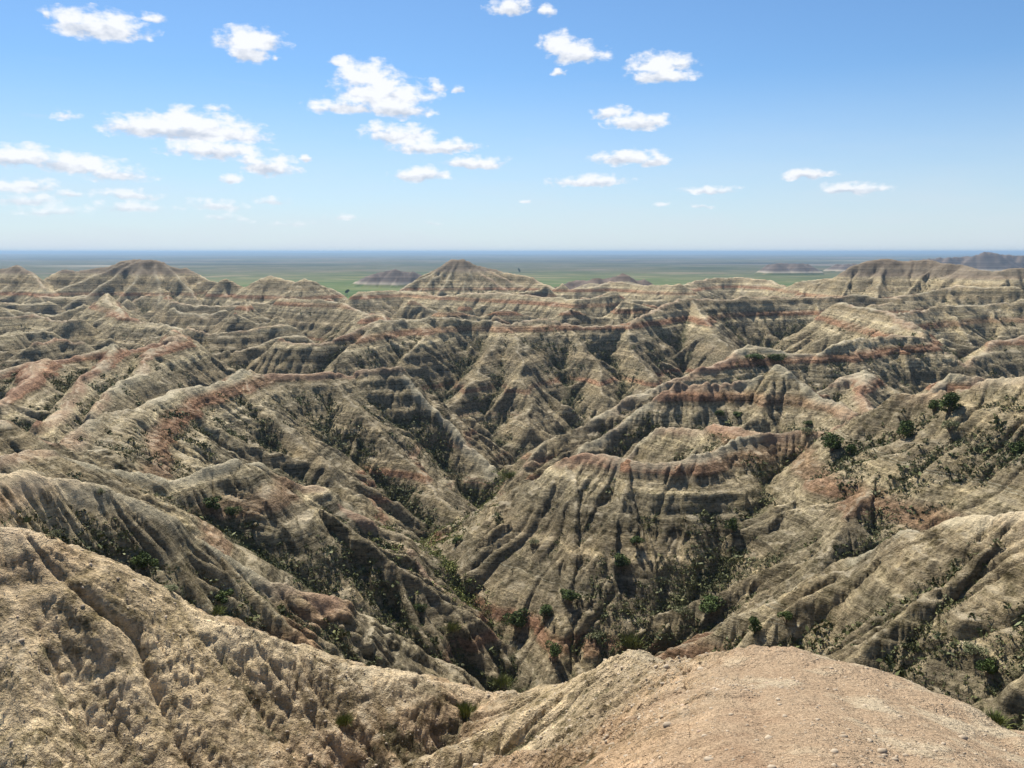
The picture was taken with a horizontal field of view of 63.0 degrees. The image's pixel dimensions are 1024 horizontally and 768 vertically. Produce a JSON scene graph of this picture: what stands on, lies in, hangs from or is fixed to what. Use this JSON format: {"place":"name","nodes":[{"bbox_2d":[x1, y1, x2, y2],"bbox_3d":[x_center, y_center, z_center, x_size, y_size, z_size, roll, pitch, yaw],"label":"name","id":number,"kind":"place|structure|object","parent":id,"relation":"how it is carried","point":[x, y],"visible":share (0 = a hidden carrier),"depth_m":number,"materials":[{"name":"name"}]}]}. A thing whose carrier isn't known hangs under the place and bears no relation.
{"place":"outdoors","nodes":[
{"label":"outdoors","id":0,"kind":"place"},
{"bbox_2d":[0,259,1023,767],"bbox_3d":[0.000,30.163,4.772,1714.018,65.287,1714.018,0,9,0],"label":"terrain","id":1,"kind":"structure","parent":0,"point":[506,565],"depth_m":88.38,"materials":[{"name":"beige stone"}]},
{"bbox_2d":[45,529,62,538],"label":"sage bush","id":2,"kind":"object","parent":1,"relation":"on","point":[54,535],"visible":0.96,"depth_m":21.79,"materials":[{"name":"green plant"}]},
{"bbox_2d":[128,551,158,569],"bbox_3d":[-21.939,10.745,50.155,1.614,1.436,1.415,2,9,12],"label":"juniper shrub","id":3,"kind":"object","parent":1,"relation":"on","point":[143,559],"visible":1,"depth_m":49.88,"materials":[{"name":"green plant"}]},
{"bbox_2d":[163,584,178,591],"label":"sage bush","id":4,"kind":"object","parent":1,"relation":"on","point":[174,587],"visible":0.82,"depth_m":24.21,"materials":[{"name":"green plant"}]},
{"bbox_2d":[202,496,222,511],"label":"juniper shrub","id":5,"kind":"object","parent":1,"relation":"on","point":[213,504],"visible":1,"depth_m":81.51,"materials":[{"name":"green plant"}]},
{"bbox_2d":[212,604,228,615],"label":"grass tuft","id":6,"kind":"object","parent":1,"relation":"on","point":[217,609],"visible":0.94,"depth_m":51.74,"materials":[{"name":"green plant"}]},
{"bbox_2d":[215,589,233,603],"bbox_3d":[-18.303,13.670,53.268,1.231,1.071,1.499,-3,9,-18],"label":"juniper shrub","id":7,"kind":"object","parent":1,"relation":"on","point":[220,596],"visible":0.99,"depth_m":53.05,"materials":[{"name":"green plant"}]},
{"bbox_2d":[223,506,242,516],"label":"juniper shrub","id":8,"kind":"object","parent":1,"relation":"on","point":[231,510],"visible":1,"depth_m":82.74,"materials":[{"name":"green plant"}]},
{"bbox_2d":[333,709,355,728],"bbox_3d":[-4.473,8.815,22.024,0.853,0.275,0.900,-2,9,-11],"label":"grass tuft","id":9,"kind":"object","parent":1,"relation":"on","point":[340,721],"visible":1,"depth_m":21.96,"materials":[{"name":"green plant"}]},
{"bbox_2d":[408,625,418,633],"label":"sage bush","id":10,"kind":"object","parent":1,"relation":"on","point":[414,628],"visible":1,"depth_m":82.55,"materials":[{"name":"green plant"}]},
{"bbox_2d":[413,603,427,612],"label":"juniper shrub","id":11,"kind":"object","parent":1,"relation":"on","point":[418,607],"visible":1,"depth_m":85.01,"materials":[{"name":"green plant"}]},
{"bbox_2d":[441,621,465,632],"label":"grass tuft","id":12,"kind":"object","parent":1,"relation":"on","point":[453,626],"visible":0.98,"depth_m":85.12,"materials":[{"name":"green plant"}]},
{"bbox_2d":[451,537,462,544],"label":"juniper shrub","id":13,"kind":"object","parent":1,"relation":"on","point":[454,540],"visible":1,"depth_m":105.76,"materials":[{"name":"green plant"}]},
{"bbox_2d":[368,460,546,643],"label":"canyon brush","id":14,"kind":"object","parent":1,"relation":"on","point":[451,565],"visible":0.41,"depth_m":100.45,"materials":[{"name":"leaves"},{"name":"wood"}]},
{"bbox_2d":[451,700,477,718],"bbox_3d":[-1.375,9.069,23.172,1.073,0.366,1.019,-6,11,-35],"label":"grass tuft","id":15,"kind":"object","parent":1,"relation":"on","point":[465,710],"visible":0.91,"depth_m":23.21,"materials":[{"name":"green plant"}]},
{"bbox_2d":[486,671,516,688],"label":"grass tuft","id":16,"kind":"object","parent":1,"relation":"on","point":[503,681],"visible":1,"depth_m":81.70,"materials":[{"name":"green plant"}]},
{"bbox_2d":[497,470,515,478],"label":"grass tuft","id":17,"kind":"object","parent":1,"relation":"on","point":[509,474],"visible":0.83,"depth_m":159.57,"materials":[{"name":"green plant"}]},
{"bbox_2d":[0,527,1019,767],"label":"pebbles","id":18,"kind":"object","parent":1,"relation":"on","point":[707,758],"visible":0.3,"depth_m":12.42,"materials":[{"name":"stone"}]},
{"bbox_2d":[0,271,1023,729],"bbox_3d":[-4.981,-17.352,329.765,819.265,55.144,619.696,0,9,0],"label":"scrub","id":19,"kind":"object","parent":1,"relation":"on","point":[640,583],"visible":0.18,"depth_m":87.34,"materials":[{"name":"green plant"}]},
{"bbox_2d":[0,273,1023,729],"bbox_3d":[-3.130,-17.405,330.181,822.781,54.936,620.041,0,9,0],"label":"grass","id":20,"kind":"structure","parent":1,"relation":"on","point":[726,575],"depth_m":88.48,"materials":[{"name":"green plant"}]},
{"bbox_2d":[501,607,529,629],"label":"juniper shrub","id":21,"kind":"object","parent":1,"relation":"on","point":[515,619],"visible":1,"depth_m":89.58,"materials":[{"name":"green plant"}]},
{"bbox_2d":[529,538,539,545],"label":"sage bush","id":22,"kind":"object","parent":1,"relation":"on","point":[531,541],"visible":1,"depth_m":97.79,"materials":[{"name":"green plant"}]},
{"bbox_2d":[539,604,552,619],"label":"juniper shrub","id":23,"kind":"object","parent":1,"relation":"on","point":[546,609],"visible":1,"depth_m":88.01,"materials":[{"name":"green plant"}]},
{"bbox_2d":[544,640,562,657],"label":"juniper shrub","id":24,"kind":"object","parent":1,"relation":"on","point":[554,651],"visible":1,"depth_m":82.23,"materials":[{"name":"green plant"}]},
{"bbox_2d":[560,589,581,602],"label":"juniper shrub","id":25,"kind":"object","parent":1,"relation":"on","point":[570,595],"visible":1,"depth_m":88.06,"materials":[{"name":"green plant"}]},
{"bbox_2d":[585,630,606,643],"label":"sage bush","id":26,"kind":"object","parent":1,"relation":"on","point":[600,634],"visible":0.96,"depth_m":84.71,"materials":[{"name":"green plant"}]},
{"bbox_2d":[614,553,629,568],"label":"juniper shrub","id":27,"kind":"object","parent":1,"relation":"on","point":[621,559],"visible":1,"depth_m":90.81,"materials":[{"name":"green plant"}]},
{"bbox_2d":[615,630,647,649],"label":"grass tuft","id":28,"kind":"object","parent":1,"relation":"on","point":[628,642],"visible":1,"depth_m":83.66,"materials":[{"name":"green plant"}]},
{"bbox_2d":[630,535,644,545],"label":"juniper shrub","id":29,"kind":"object","parent":1,"relation":"on","point":[636,539],"visible":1,"depth_m":92.11,"materials":[{"name":"green plant"}]},
{"bbox_2d":[672,606,693,619],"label":"sage bush","id":30,"kind":"object","parent":1,"relation":"on","point":[680,611],"visible":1,"depth_m":84.07,"materials":[{"name":"green plant"}]},
{"bbox_2d":[699,594,724,616],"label":"juniper shrub","id":31,"kind":"object","parent":1,"relation":"on","point":[709,604],"visible":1,"depth_m":82.42,"materials":[{"name":"green plant"}]},
{"bbox_2d":[715,410,724,415],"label":"juniper shrub","id":32,"kind":"object","parent":1,"relation":"on","point":[720,412],"visible":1,"depth_m":145.80,"materials":[{"name":"green plant"}]},
{"bbox_2d":[724,516,738,532],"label":"juniper shrub","id":33,"kind":"object","parent":1,"relation":"on","point":[732,525],"visible":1,"depth_m":92.81,"materials":[{"name":"green plant"}]},
{"bbox_2d":[733,412,741,416],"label":"juniper shrub","id":34,"kind":"object","parent":1,"relation":"on","point":[736,414],"visible":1,"depth_m":145.25,"materials":[{"name":"green plant"}]},
{"bbox_2d":[748,616,761,632],"bbox_3d":[14.518,14.495,49.923,0.803,1.295,0.984,-2,9,-13],"label":"juniper shrub","id":35,"kind":"object","parent":1,"relation":"on","point":[754,622],"visible":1,"depth_m":49.81,"materials":[{"name":"green plant"}]},
{"bbox_2d":[745,353,765,361],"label":"juniper shrub","id":36,"kind":"object","parent":1,"relation":"on","point":[757,355],"visible":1,"depth_m":194.59,"materials":[{"name":"green plant"}]},
{"bbox_2d":[765,354,786,361],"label":"juniper shrub","id":37,"kind":"object","parent":1,"relation":"on","point":[775,357],"visible":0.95,"depth_m":197.22,"materials":[{"name":"green plant"}]},
{"bbox_2d":[777,610,792,623],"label":"juniper shrub","id":38,"kind":"object","parent":1,"relation":"on","point":[787,615],"visible":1,"depth_m":49.05,"materials":[{"name":"green plant"}]},
{"bbox_2d":[797,427,816,436],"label":"sage bush","id":39,"kind":"object","parent":1,"relation":"on","point":[808,429],"visible":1,"depth_m":108.20,"materials":[{"name":"green plant"}]},
{"bbox_2d":[802,421,812,425],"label":"juniper shrub","id":40,"kind":"object","parent":1,"relation":"on","point":[808,423],"visible":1,"depth_m":137.87,"materials":[{"name":"green plant"}]},
{"bbox_2d":[820,430,844,452],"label":"juniper shrub","id":41,"kind":"object","parent":1,"relation":"on","point":[832,442],"visible":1,"depth_m":97.32,"materials":[{"name":"green plant"}]},
{"bbox_2d":[845,444,857,454],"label":"juniper shrub","id":42,"kind":"object","parent":1,"relation":"on","point":[851,449],"visible":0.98,"depth_m":95.19,"materials":[{"name":"green plant"}]},
{"bbox_2d":[896,419,915,438],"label":"juniper shrub","id":43,"kind":"object","parent":1,"relation":"on","point":[906,427],"visible":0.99,"depth_m":92.16,"materials":[{"name":"green plant"}]},
{"bbox_2d":[928,399,939,410],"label":"juniper shrub","id":44,"kind":"object","parent":1,"relation":"on","point":[933,405],"visible":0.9,"depth_m":93.17,"materials":[{"name":"green plant"}]},
{"bbox_2d":[937,391,960,415],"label":"juniper shrub","id":45,"kind":"object","parent":1,"relation":"on","point":[951,399],"visible":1,"depth_m":89.95,"materials":[{"name":"green plant"}]},
{"bbox_2d":[941,419,959,432],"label":"sage bush","id":46,"kind":"object","parent":1,"relation":"on","point":[949,424],"visible":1,"depth_m":87.53,"materials":[{"name":"green plant"}]},
{"bbox_2d":[963,641,989,657],"bbox_3d":[21.351,12.323,38.465,1.247,0.788,1.046,7,12,38],"label":"sage bush","id":47,"kind":"object","parent":1,"relation":"on","point":[972,652],"visible":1,"depth_m":38.40,"materials":[{"name":"green plant"}]},
{"bbox_2d":[974,656,997,675],"bbox_3d":[21.450,12.835,37.643,1.409,0.983,0.862,-3,9,-17],"label":"juniper shrub","id":48,"kind":"object","parent":1,"relation":"on","point":[988,665],"visible":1,"depth_m":37.52,"materials":[{"name":"green plant"}]},
{"bbox_2d":[981,707,1016,730],"bbox_3d":[6.525,4.506,11.223,0.552,0.127,0.572,-7,11,-36],"label":"grass tuft","id":49,"kind":"object","parent":1,"relation":"on","point":[999,719],"visible":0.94,"depth_m":11.26,"materials":[{"name":"green plant"}]},
{"bbox_2d":[1007,440,1023,453],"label":"juniper shrub","id":50,"kind":"object","parent":1,"relation":"on","point":[1017,447],"visible":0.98,"depth_m":80.36,"materials":[{"name":"green plant"}]},
{"bbox_2d":[0,252,1023,298],"bbox_3d":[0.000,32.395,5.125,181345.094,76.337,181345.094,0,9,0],"label":"grassland plain","id":51,"kind":"structure","parent":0,"point":[352,272],"depth_m":3704.96,"materials":[{"name":"green plant"}]},
{"bbox_2d":[0,0,1023,251],"label":"sky","id":52,"kind":"structure","parent":0,"point":[126,125],"materials":[{"name":"blue"}]}
]}

